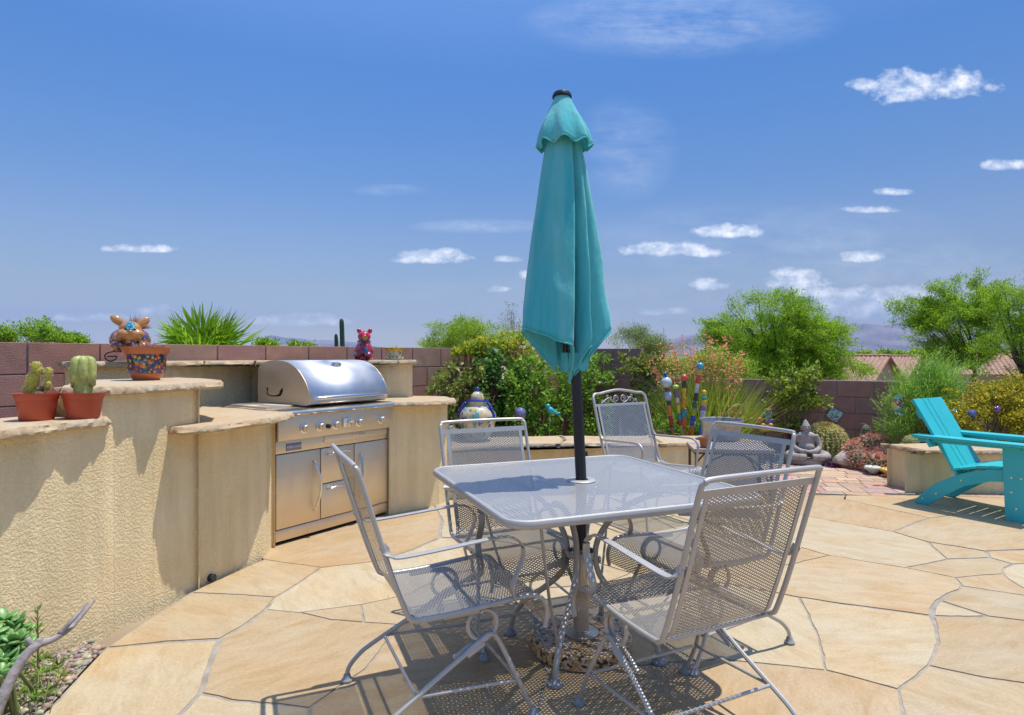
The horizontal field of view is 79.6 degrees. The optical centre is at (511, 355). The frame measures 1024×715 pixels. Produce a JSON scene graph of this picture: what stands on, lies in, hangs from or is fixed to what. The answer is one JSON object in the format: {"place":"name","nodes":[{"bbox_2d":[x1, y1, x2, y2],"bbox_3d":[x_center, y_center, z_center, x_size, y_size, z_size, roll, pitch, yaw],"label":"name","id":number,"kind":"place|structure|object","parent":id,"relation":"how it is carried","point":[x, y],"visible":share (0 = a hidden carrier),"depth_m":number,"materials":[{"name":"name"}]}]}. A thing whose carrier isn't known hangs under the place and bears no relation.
{"place":"outdoors","nodes":[
{"label":"outdoors","id":0,"kind":"place"},
{"bbox_2d":[251,335,374,346],"bbox_3d":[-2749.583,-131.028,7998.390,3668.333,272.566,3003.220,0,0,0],"label":"hills","id":1,"kind":"structure","parent":0,"point":[282,341],"depth_m":7828.29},
{"bbox_2d":[43,356,926,714],"bbox_3d":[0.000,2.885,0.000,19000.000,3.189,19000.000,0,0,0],"label":"ground","id":2,"kind":"structure","parent":0,"point":[113,638],"depth_m":2.84,"materials":[{"name":"soil"}]},
{"bbox_2d":[0,319,23,341],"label":"distant tree","id":3,"kind":"object","parent":2,"relation":"on","point":[7,335],"visible":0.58,"depth_m":41.77,"materials":[{"name":"green plant"}]},
{"bbox_2d":[12,315,63,342],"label":"distant tree","id":4,"kind":"object","parent":2,"relation":"on","point":[32,334],"visible":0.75,"depth_m":41.67,"materials":[{"name":"green plant"}]},
{"bbox_2d":[5,639,105,714],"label":"gravel","id":5,"kind":"structure","parent":2,"relation":"on","point":[78,661],"depth_m":2.41,"materials":[{"name":"beige gravel"}]},
{"bbox_2d":[0,607,36,714],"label":"jade plant","id":6,"kind":"object","parent":5,"relation":"on","point":[15,632],"visible":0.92,"depth_m":2.05,"materials":[{"name":"green plant"}]},
{"bbox_2d":[30,604,47,681],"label":"upright weed","id":7,"kind":"object","parent":5,"relation":"on","point":[37,627],"visible":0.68,"depth_m":2.35,"materials":[{"name":"green"}]},
{"bbox_2d":[16,649,79,714],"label":"ground plant","id":8,"kind":"object","parent":5,"relation":"on","point":[24,689],"visible":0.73,"depth_m":2.29,"materials":[{"name":"green plant"}]},
{"bbox_2d":[0,598,96,714],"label":"dead branch","id":9,"kind":"object","parent":5,"relation":"on","point":[12,675],"visible":1,"depth_m":1.72,"materials":[{"name":"grey wood"}]},
{"bbox_2d":[45,329,81,342],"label":"distant tree","id":10,"kind":"object","parent":2,"relation":"on","point":[57,337],"visible":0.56,"depth_m":41.52,"materials":[{"name":"green plant"}]},
{"bbox_2d":[60,331,92,342],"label":"distant tree","id":11,"kind":"object","parent":2,"relation":"on","point":[77,338],"visible":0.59,"depth_m":41.74,"materials":[{"name":"green plant"}]},
{"bbox_2d":[153,302,262,344],"bbox_3d":[-3.870,0.297,7.576,2.166,1.988,1.258,0,0,0],"label":"fan palm","id":12,"kind":"object","parent":2,"relation":"on","point":[210,331],"visible":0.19,"depth_m":7.45,"materials":[{"name":"green plant"}]},
{"bbox_2d":[0,360,455,662],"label":"barbecue island","id":13,"kind":"structure","parent":2,"relation":"on","point":[136,501],"depth_m":3.06,"materials":[{"name":"beige paint"}]},
{"bbox_2d":[12,392,60,420],"bbox_3d":[-2.055,0.218,2.660,0.166,0.116,0.166,0,0,0],"label":"nursery pot","id":14,"kind":"object","parent":13,"relation":"on","point":[36,407],"visible":0.96,"depth_m":2.60,"materials":[{"name":"red plastic"}]},
{"bbox_2d":[22,361,52,393],"bbox_3d":[-2.053,0.103,2.658,0.132,0.164,0.059,0,0,0],"label":"prickly pear","id":15,"kind":"object","parent":14,"relation":"on","point":[32,381],"visible":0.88,"depth_m":2.65,"materials":[{"name":"plant"}]},
{"bbox_2d":[60,391,105,418],"bbox_3d":[-1.910,0.220,2.740,0.166,0.113,0.166,0,0,0],"label":"nursery pot","id":16,"kind":"object","parent":13,"relation":"on","point":[82,405],"visible":0.96,"depth_m":2.68,"materials":[{"name":"red plastic"}]},
{"bbox_2d":[70,356,96,392],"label":"ribbed cactus","id":17,"kind":"object","parent":16,"relation":"in","point":[83,372],"visible":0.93,"depth_m":2.71,"materials":[{"name":"green plant"}]},
{"bbox_2d":[104,351,121,361],"bbox_3d":[-2.537,0.004,4.037,0.237,0.070,0.252,0,0,-32],"label":"plant stand","id":18,"kind":"object","parent":13,"relation":"on","point":[110,356],"visible":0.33,"depth_m":4.01,"materials":[{"name":"black metal"}]},
{"bbox_2d":[109,315,150,351],"bbox_3d":[-2.522,-0.142,4.062,0.240,0.242,0.334,0,0,-32],"label":"rabbit planter","id":19,"kind":"object","parent":18,"relation":"on","point":[128,333],"visible":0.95,"depth_m":3.95,"materials":[{"name":"orange ceramic"}]},
{"bbox_2d":[123,315,150,328],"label":"spiky succulent","id":20,"kind":"object","parent":19,"relation":"on","point":[136,320],"visible":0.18,"depth_m":4.09,"materials":[{"name":"plant"}]},
{"bbox_2d":[120,346,170,379],"bbox_3d":[-2.140,0.044,3.600,0.256,0.193,0.256,0,0,0],"label":"talavera pot","id":21,"kind":"object","parent":13,"relation":"on","point":[145,363],"visible":1,"depth_m":3.52,"materials":[{"name":"multicoloured ceramic"}]},
{"bbox_2d":[133,341,162,346],"bbox_3d":[-2.139,-0.057,3.601,0.206,0.069,0.209,0,0,-29],"label":"dwarf aloe","id":22,"kind":"object","parent":21,"relation":"on","point":[146,345],"visible":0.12,"depth_m":3.58,"materials":[{"name":"plant"}]},
{"bbox_2d":[224,360,394,542],"bbox_3d":[-1.484,0.639,4.613,0.700,1.212,1.020,0,0,35],"label":"barbecue grill","id":23,"kind":"object","parent":13,"relation":"in","point":[327,403],"visible":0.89,"depth_m":4.41,"materials":[{"name":"silver"}]},
{"bbox_2d":[275,449,321,529],"bbox_3d":[-1.447,0.903,4.187,0.108,0.493,0.348,0,0,35],"label":"door","id":24,"kind":"structure","parent":23,"relation":"in","point":[298,478],"depth_m":4.18,"materials":[{"name":"silver metal"}]},
{"bbox_2d":[351,439,386,508],"bbox_3d":[-1.074,0.903,4.719,0.108,0.493,0.332,0,0,35],"label":"door","id":25,"kind":"structure","parent":23,"relation":"in","point":[370,457],"depth_m":4.74,"materials":[{"name":"silver metal"}]},
{"bbox_2d":[353,329,372,359],"bbox_3d":[-1.299,-0.096,5.393,0.163,0.285,0.184,0,0,-5],"label":"pig figurine","id":26,"kind":"object","parent":13,"relation":"on","point":[363,350],"visible":0.98,"depth_m":5.33,"materials":[{"name":"pink ceramic"}]},
{"bbox_2d":[384,347,403,359],"bbox_3d":[-1.050,-0.018,5.470,0.176,0.108,0.176,0,0,0],"label":"flower pot","id":27,"kind":"object","parent":13,"relation":"on","point":[393,353],"visible":0.98,"depth_m":5.41,"materials":[{"name":"ceramic"}]},
{"bbox_2d":[251,335,284,345],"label":"distant tree","id":28,"kind":"object","parent":2,"relation":"on","point":[262,341],"visible":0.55,"depth_m":79.54,"materials":[{"name":"green plant"}]},
{"bbox_2d":[0,342,585,438],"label":"block wall","id":29,"kind":"structure","parent":2,"relation":"on","point":[16,358],"depth_m":4.92,"materials":[{"name":"concrete"}]},
{"bbox_2d":[286,339,317,345],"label":"distant tree","id":30,"kind":"object","parent":2,"relation":"on","point":[294,342],"visible":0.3,"depth_m":89.45,"materials":[{"name":"green plant"}]},
{"bbox_2d":[334,318,344,346],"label":"column cactus","id":31,"kind":"object","parent":2,"relation":"on","point":[342,335],"depth_m":11.47,"materials":[{"name":"green plant"}]},
{"bbox_2d":[414,312,518,347],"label":"feathery shrub","id":32,"kind":"object","parent":2,"relation":"on","point":[470,328],"visible":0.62,"depth_m":12.77,"materials":[{"name":"green plant"}]},
{"bbox_2d":[496,301,521,345],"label":"bare shrub","id":33,"kind":"object","parent":2,"relation":"on","point":[512,324],"visible":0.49,"depth_m":13.98,"materials":[{"name":"brown plant"}]},
{"bbox_2d":[448,435,768,498],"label":"seat wall","id":34,"kind":"structure","parent":2,"relation":"on","point":[672,450],"depth_m":5.70,"materials":[{"name":"beige paint"}]},
{"bbox_2d":[456,387,495,440],"bbox_3d":[-0.337,0.550,5.860,0.378,0.507,0.364,0,0,0],"label":"talavera jar","id":35,"kind":"object","parent":34,"relation":"on","point":[478,406],"visible":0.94,"depth_m":5.75,"materials":[{"name":"ceramic"}]},
{"bbox_2d":[699,417,743,440],"bbox_3d":[2.020,0.706,5.930,0.412,0.194,0.412,0,0,0],"label":"metal tub","id":36,"kind":"object","parent":34,"relation":"on","point":[706,423],"visible":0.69,"depth_m":5.82,"materials":[{"name":"metal"}]},
{"bbox_2d":[711,395,752,420],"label":"dry plant","id":37,"kind":"object","parent":36,"relation":"in","point":[735,405],"visible":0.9,"depth_m":5.93,"materials":[{"name":"beige plant"}]},
{"bbox_2d":[606,321,689,356],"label":"feathery shrub","id":38,"kind":"object","parent":2,"relation":"on","point":[648,343],"visible":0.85,"depth_m":13.91,"materials":[{"name":"green plant"}]},
{"bbox_2d":[653,340,762,378],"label":"green shrub","id":39,"kind":"object","parent":2,"relation":"on","point":[724,357],"visible":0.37,"depth_m":16.57,"materials":[{"name":"green plant"}]},
{"bbox_2d":[687,285,884,380],"bbox_3d":[8.549,-0.073,19.935,6.078,4.587,4.530,0,0,0],"label":"mesquite tree","id":40,"kind":"object","parent":2,"relation":"on","point":[800,340],"visible":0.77,"depth_m":19.05,"materials":[{"name":"green plant"}]},
{"bbox_2d":[586,348,1023,452],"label":"block wall","id":41,"kind":"structure","parent":2,"relation":"on","point":[851,400],"depth_m":7.71,"materials":[{"name":"concrete"}]},
{"bbox_2d":[825,407,843,422],"bbox_3d":[4.015,0.734,7.658,0.210,0.210,0.020,0,0,24],"label":"decorative tile","id":42,"kind":"object","parent":41,"relation":"attached to","point":[834,414],"depth_m":7.65,"materials":[{"name":"blue"}]},
{"bbox_2d":[855,348,872,353],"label":"distant tree","id":43,"kind":"object","parent":2,"relation":"on","point":[863,351],"visible":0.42,"depth_m":139.43,"materials":[{"name":"green plant"}]},
{"bbox_2d":[828,354,903,380],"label":"tile roof house","id":44,"kind":"structure","parent":2,"relation":"on","point":[886,361],"depth_m":45.14,"materials":[{"name":"paint"}]},
{"bbox_2d":[875,345,897,354],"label":"distant tree","id":45,"kind":"object","parent":2,"relation":"on","point":[883,351],"visible":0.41,"depth_m":119.70,"materials":[{"name":"green plant"}]},
{"bbox_2d":[891,348,910,354],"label":"distant tree","id":46,"kind":"object","parent":2,"relation":"on","point":[900,352],"visible":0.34,"depth_m":129.70,"materials":[{"name":"green plant"}]},
{"bbox_2d":[891,355,926,380],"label":"tile roof house","id":47,"kind":"structure","parent":2,"relation":"on","point":[899,362],"depth_m":59.84,"materials":[{"name":"paint"}]},
{"bbox_2d":[906,344,931,360],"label":"distant tree","id":48,"kind":"object","parent":2,"relation":"on","point":[915,351],"visible":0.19,"depth_m":69.72,"materials":[{"name":"green plant"}]},
{"bbox_2d":[879,266,1019,381],"bbox_3d":[10.801,-0.168,14.961,3.352,3.972,2.743,0,0,0],"label":"mesquite tree","id":49,"kind":"object","parent":2,"relation":"on","point":[940,313],"visible":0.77,"depth_m":14.74,"materials":[{"name":"green plant"}]},
{"bbox_2d":[881,442,1022,493],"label":"seat wall","id":50,"kind":"structure","parent":2,"relation":"on","point":[917,467],"depth_m":5.64,"materials":[{"name":"beige paint"}]},
{"bbox_2d":[929,353,1021,381],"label":"tile roof house","id":51,"kind":"structure","parent":2,"relation":"on","point":[1001,363],"depth_m":45.52,"materials":[{"name":"tile"}]},
{"bbox_2d":[960,271,1023,382],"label":"mesquite tree","id":52,"kind":"object","parent":2,"relation":"on","point":[1017,321],"visible":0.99,"depth_m":12.08,"materials":[{"name":"green plant"}]},
{"bbox_2d":[0,0,1023,348],"label":"sky","id":53,"kind":"structure","parent":0,"point":[300,167],"materials":[{"name":"blue"}]},
{"bbox_2d":[44,495,1023,714],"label":"patio","id":54,"kind":"structure","parent":0,"point":[290,657],"depth_m":2.74,"materials":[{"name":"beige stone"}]},
{"bbox_2d":[330,443,549,714],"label":"spring chair","id":55,"kind":"object","parent":54,"relation":"on","point":[476,644],"visible":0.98,"depth_m":2.17,"materials":[{"name":"silver metal"}]},
{"bbox_2d":[437,417,592,661],"bbox_3d":[-0.011,0.791,2.896,0.538,0.927,0.698,0,0,-25],"label":"spring chair","id":56,"kind":"object","parent":54,"relation":"on","point":[479,533],"visible":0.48,"depth_m":2.98,"materials":[{"name":"silver metal"}]},
{"bbox_2d":[531,548,631,671],"bbox_3d":[0.297,1.039,2.640,0.432,0.428,0.432,0,0,0],"label":"granite stand","id":57,"kind":"object","parent":54,"relation":"on","point":[585,632],"visible":0.69,"depth_m":2.57,"materials":[{"name":"beige stone"}]},
{"bbox_2d":[521,89,611,549],"bbox_3d":[0.217,0.009,2.647,0.392,2.292,0.299,0,0,-24],"label":"parasol","id":58,"kind":"object","parent":57,"relation":"in","point":[566,323],"visible":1,"depth_m":2.56,"materials":[{"name":"teal fabric"}]},
{"bbox_2d":[433,455,761,689],"bbox_3d":[0.297,0.892,2.640,1.075,0.726,1.075,0,0,-22],"label":"patio table","id":59,"kind":"object","parent":54,"relation":"on","point":[561,517],"visible":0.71,"depth_m":2.50,"materials":[{"name":"silver metal"}]},
{"bbox_2d":[592,389,704,531],"bbox_3d":[1.036,0.758,4.763,0.570,0.978,0.692,0,0,-30],"label":"scroll back chair","id":60,"kind":"object","parent":54,"relation":"on","point":[696,467],"visible":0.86,"depth_m":4.93,"materials":[{"name":"silver metal"}]},
{"bbox_2d":[571,465,822,714],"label":"spring chair","id":61,"kind":"object","parent":54,"relation":"on","point":[704,613],"visible":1,"depth_m":1.91,"materials":[{"name":"silver metal"}]},
{"bbox_2d":[606,421,795,676],"bbox_3d":[0.849,0.791,2.769,0.698,0.927,0.538,0,0,-28],"label":"spring chair","id":62,"kind":"object","parent":54,"relation":"on","point":[644,547],"visible":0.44,"depth_m":2.79,"materials":[{"name":"silver metal"}]},
{"bbox_2d":[686,442,774,516],"bbox_3d":[1.770,0.995,5.020,0.620,0.520,0.400,0,0,8],"label":"side table","id":63,"kind":"object","parent":54,"relation":"on","point":[692,446],"visible":0.26,"depth_m":4.88,"materials":[{"name":"metal"}]},
{"bbox_2d":[698,436,712,447],"bbox_3d":[1.550,0.693,4.930,0.110,0.080,0.110,0,0,0],"label":"terracotta pot","id":64,"kind":"object","parent":63,"relation":"on","point":[703,440],"visible":0.73,"depth_m":4.90,"materials":[{"name":"orange ceramic"}]},
{"bbox_2d":[911,397,1023,522],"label":"slatted lounge chair","id":65,"kind":"object","parent":54,"relation":"on","point":[947,436],"visible":1,"depth_m":5.04,"materials":[{"name":"teal wood"}]},
{"bbox_2d":[514,463,1003,497],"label":"paver path","id":66,"kind":"structure","parent":0,"point":[839,481],"depth_m":6.00,"materials":[{"name":"brick"}]},
{"bbox_2d":[822,461,842,466],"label":"purple succulent","id":67,"kind":"object","parent":66,"relation":"on","point":[829,464],"visible":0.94,"depth_m":6.91,"materials":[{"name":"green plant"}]},
{"bbox_2d":[864,465,880,473],"bbox_3d":[3.813,1.199,6.500,0.170,0.087,0.170,0,0,0],"label":"white flower dish","id":68,"kind":"object","parent":66,"relation":"on","point":[873,469],"visible":0.95,"depth_m":6.46,"materials":[{"name":"ceramic"}]},
{"bbox_2d":[880,467,886,474],"bbox_3d":[3.918,1.199,6.360,0.202,0.087,0.200,0,0,0],"label":"yellow flower dish","id":69,"kind":"object","parent":66,"relation":"on","point":[883,470],"visible":0.32,"depth_m":6.34,"materials":[{"name":"ceramic"}]},
{"bbox_2d":[659,323,1022,355],"bbox_3d":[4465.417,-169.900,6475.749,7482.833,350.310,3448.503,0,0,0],"label":"hills","id":70,"kind":"structure","parent":0,"point":[872,337],"depth_m":5862.01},
{"label":"planting bed","id":71,"kind":"structure","parent":0,"visible":0},
{"bbox_2d":[422,357,489,438],"bbox_3d":[-0.574,0.649,6.537,0.644,1.273,1.524,0,0,35],"label":"rose bush","id":72,"kind":"object","parent":71,"relation":"on","point":[441,381],"visible":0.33,"depth_m":6.33,"materials":[{"name":"green plant"}]},
{"bbox_2d":[449,328,537,424],"bbox_3d":[-0.182,0.467,7.220,0.355,1.636,1.669,0,0,39],"label":"yellow vine","id":73,"kind":"object","parent":71,"relation":"on","point":[471,348],"visible":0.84,"depth_m":7.13,"materials":[{"name":"green plant"}]},
{"bbox_2d":[469,343,531,436],"bbox_3d":[-0.093,0.566,7.183,0.561,1.439,1.510,0,0,37],"label":"ivy vine","id":74,"kind":"object","parent":71,"relation":"on","point":[496,362],"visible":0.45,"depth_m":6.90,"materials":[{"name":"green plant"}]},
{"bbox_2d":[514,407,525,425],"bbox_3d":[0.086,0.921,6.450,0.128,0.767,0.128,0,0,0],"label":"gazing ball","id":75,"kind":"object","parent":71,"relation":"on","point":[520,412],"visible":0.76,"depth_m":6.40,"materials":[{"name":"blue"}]},
{"bbox_2d":[544,404,559,435],"bbox_3d":[0.424,0.900,6.450,0.168,0.790,0.063,0,0,0],"label":"bird stake","id":76,"kind":"object","parent":71,"relation":"on","point":[550,410],"visible":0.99,"depth_m":6.43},
{"bbox_2d":[501,351,617,436],"bbox_3d":[0.754,0.606,8.047,0.753,1.371,3.300,0,0,40],"label":"trumpet vine","id":77,"kind":"object","parent":71,"relation":"on","point":[563,407],"visible":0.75,"depth_m":7.49,"materials":[{"name":"green plant"}]},
{"bbox_2d":[602,421,642,435],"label":"agave","id":78,"kind":"object","parent":71,"relation":"on","point":[625,432],"visible":0.04,"depth_m":6.78,"materials":[{"name":"plant"}]},
{"bbox_2d":[616,345,666,434],"bbox_3d":[1.732,0.606,8.063,0.788,1.501,0.779,0,0,0],"label":"rose bush","id":79,"kind":"object","parent":71,"relation":"on","point":[644,371],"visible":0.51,"depth_m":7.95,"materials":[{"name":"green plant"}]},
{"bbox_2d":[651,429,666,434],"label":"golden barrel cactus","id":80,"kind":"object","parent":71,"relation":"on","point":[658,431],"visible":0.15,"depth_m":6.47,"materials":[{"name":"plant"}]},
{"bbox_2d":[661,372,675,434],"bbox_3d":[1.661,0.625,6.500,0.172,0.900,0.114,0,0,0],"label":"totem pole","id":81,"kind":"object","parent":71,"relation":"on","point":[666,382],"visible":0.98,"depth_m":6.48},
{"bbox_2d":[646,412,699,435],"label":"leafy shrub","id":82,"kind":"object","parent":71,"relation":"on","point":[658,424],"visible":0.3,"depth_m":6.67,"materials":[{"name":"green plant"}]},
{"bbox_2d":[672,385,682,435],"bbox_3d":[1.768,0.668,6.500,0.150,0.728,0.075,0,0,0],"label":"totem pole","id":83,"kind":"object","parent":71,"relation":"on","point":[678,403],"visible":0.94,"depth_m":6.48,"materials":[{"name":"multicoloured ceramic"}]},
{"bbox_2d":[681,374,687,435],"bbox_3d":[1.819,0.630,6.500,0.074,0.868,0.071,0,0,0],"label":"totem pole","id":84,"kind":"object","parent":71,"relation":"on","point":[684,377],"visible":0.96,"depth_m":6.48,"materials":[{"name":"multicoloured ceramic"}]},
{"bbox_2d":[688,363,703,435],"bbox_3d":[1.926,0.603,6.500,0.200,1.062,0.075,0,0,0],"label":"totem pole","id":85,"kind":"object","parent":71,"relation":"on","point":[700,366],"visible":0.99,"depth_m":6.48,"materials":[{"name":"multicoloured ceramic"}]},
{"bbox_2d":[698,390,706,435],"bbox_3d":[2.007,0.695,6.500,0.099,0.671,0.079,0,0,0],"label":"totem pole","id":86,"kind":"object","parent":71,"relation":"on","point":[703,401],"visible":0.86,"depth_m":6.48,"materials":[{"name":"multicoloured ceramic"}]},
{"bbox_2d":[607,333,812,443],"bbox_3d":[2.321,0.460,7.417,2.515,1.599,1.898,0,0,0],"label":"red yucca","id":87,"kind":"object","parent":71,"relation":"on","point":[718,394],"visible":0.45,"depth_m":7.20,"materials":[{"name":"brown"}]},
{"bbox_2d":[758,359,834,439],"bbox_3d":[3.469,0.697,7.455,0.774,1.322,0.738,0,0,-45],"label":"rose bush","id":88,"kind":"object","parent":71,"relation":"on","point":[792,393],"visible":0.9,"depth_m":7.42,"materials":[{"name":"green plant"}]},
{"bbox_2d":[841,431,898,473],"bbox_3d":[4.049,1.095,6.797,0.725,0.489,0.700,0,0,0],"label":"red barrel cluster","id":89,"kind":"object","parent":71,"relation":"on","point":[863,451],"visible":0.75,"depth_m":6.79,"materials":[{"name":"plant"}]},
{"bbox_2d":[892,394,909,443],"bbox_3d":[4.270,0.846,6.748,0.236,0.858,0.034,0,0,-12],"label":"glass plate","id":90,"kind":"object","parent":71,"relation":"on","point":[896,408],"visible":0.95,"depth_m":6.75,"materials":[{"name":"glass"}]},
{"bbox_2d":[901,434,919,443],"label":"barrel cactus","id":91,"kind":"object","parent":71,"relation":"on","point":[907,440],"visible":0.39,"depth_m":6.32,"materials":[{"name":"plant"}]},
{"bbox_2d":[862,338,997,443],"bbox_3d":[4.639,0.572,6.858,1.505,1.568,0.898,0,0,0],"label":"broom shrub","id":92,"kind":"object","parent":71,"relation":"on","point":[935,383],"visible":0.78,"depth_m":6.77,"materials":[{"name":"green plant"}]},
{"bbox_2d":[967,410,976,427],"bbox_3d":[4.527,0.908,6.050,0.076,0.753,0.076,0,0,0],"label":"glass ball","id":93,"kind":"object","parent":71,"relation":"on","point":[971,414],"visible":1,"depth_m":6.03,"materials":[{"name":"blue glass"}]},
{"bbox_2d":[941,370,1023,442],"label":"yellow shrub","id":94,"kind":"object","parent":71,"relation":"on","point":[1008,401],"visible":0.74,"depth_m":6.15,"materials":[{"name":"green plant"}]},
{"bbox_2d":[993,406,1000,432],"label":"glass flower","id":95,"kind":"object","parent":71,"relation":"on","point":[997,409],"visible":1,"depth_m":6.04,"materials":[{"name":"glass"}]},
{"label":"gravel bed","id":96,"kind":"structure","parent":0,"visible":0},
{"bbox_2d":[761,454,830,463],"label":"gravel","id":97,"kind":"structure","parent":96,"relation":"on","point":[784,460],"depth_m":7.30,"materials":[{"name":"gravel"}]},
{"bbox_2d":[756,408,773,460],"bbox_3d":[2.980,0.947,7.247,0.196,0.656,0.143,0,0,0],"label":"stacked figurine","id":98,"kind":"object","parent":97,"relation":"on","point":[769,422],"visible":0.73,"depth_m":7.21,"materials":[{"name":"multicoloured ceramic"}]},
{"bbox_2d":[784,419,830,464],"bbox_3d":[3.415,0.995,7.122,0.504,0.507,0.268,0,0,10],"label":"stone statue","id":99,"kind":"object","parent":97,"relation":"on","point":[805,445],"visible":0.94,"depth_m":7.08,"materials":[{"name":"grey stone"}]},
{"bbox_2d":[807,421,849,460],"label":"golden barrel cactus","id":100,"kind":"object","parent":96,"relation":"on","point":[833,436],"visible":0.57,"depth_m":7.24,"materials":[{"name":"plant"}]},
{"bbox_2d":[832,450,849,467],"bbox_3d":[3.776,1.182,6.957,0.309,0.237,0.218,0,0,0],"label":"boulder","id":101,"kind":"object","parent":96,"relation":"on","point":[841,458],"visible":0.48,"depth_m":6.88,"materials":[{"name":"grey stone"}]},
{"bbox_2d":[861,425,871,437],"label":"column cactus","id":102,"kind":"object","parent":96,"relation":"on","point":[865,430],"depth_m":7.08,"materials":[{"name":"plant"}]}
]}

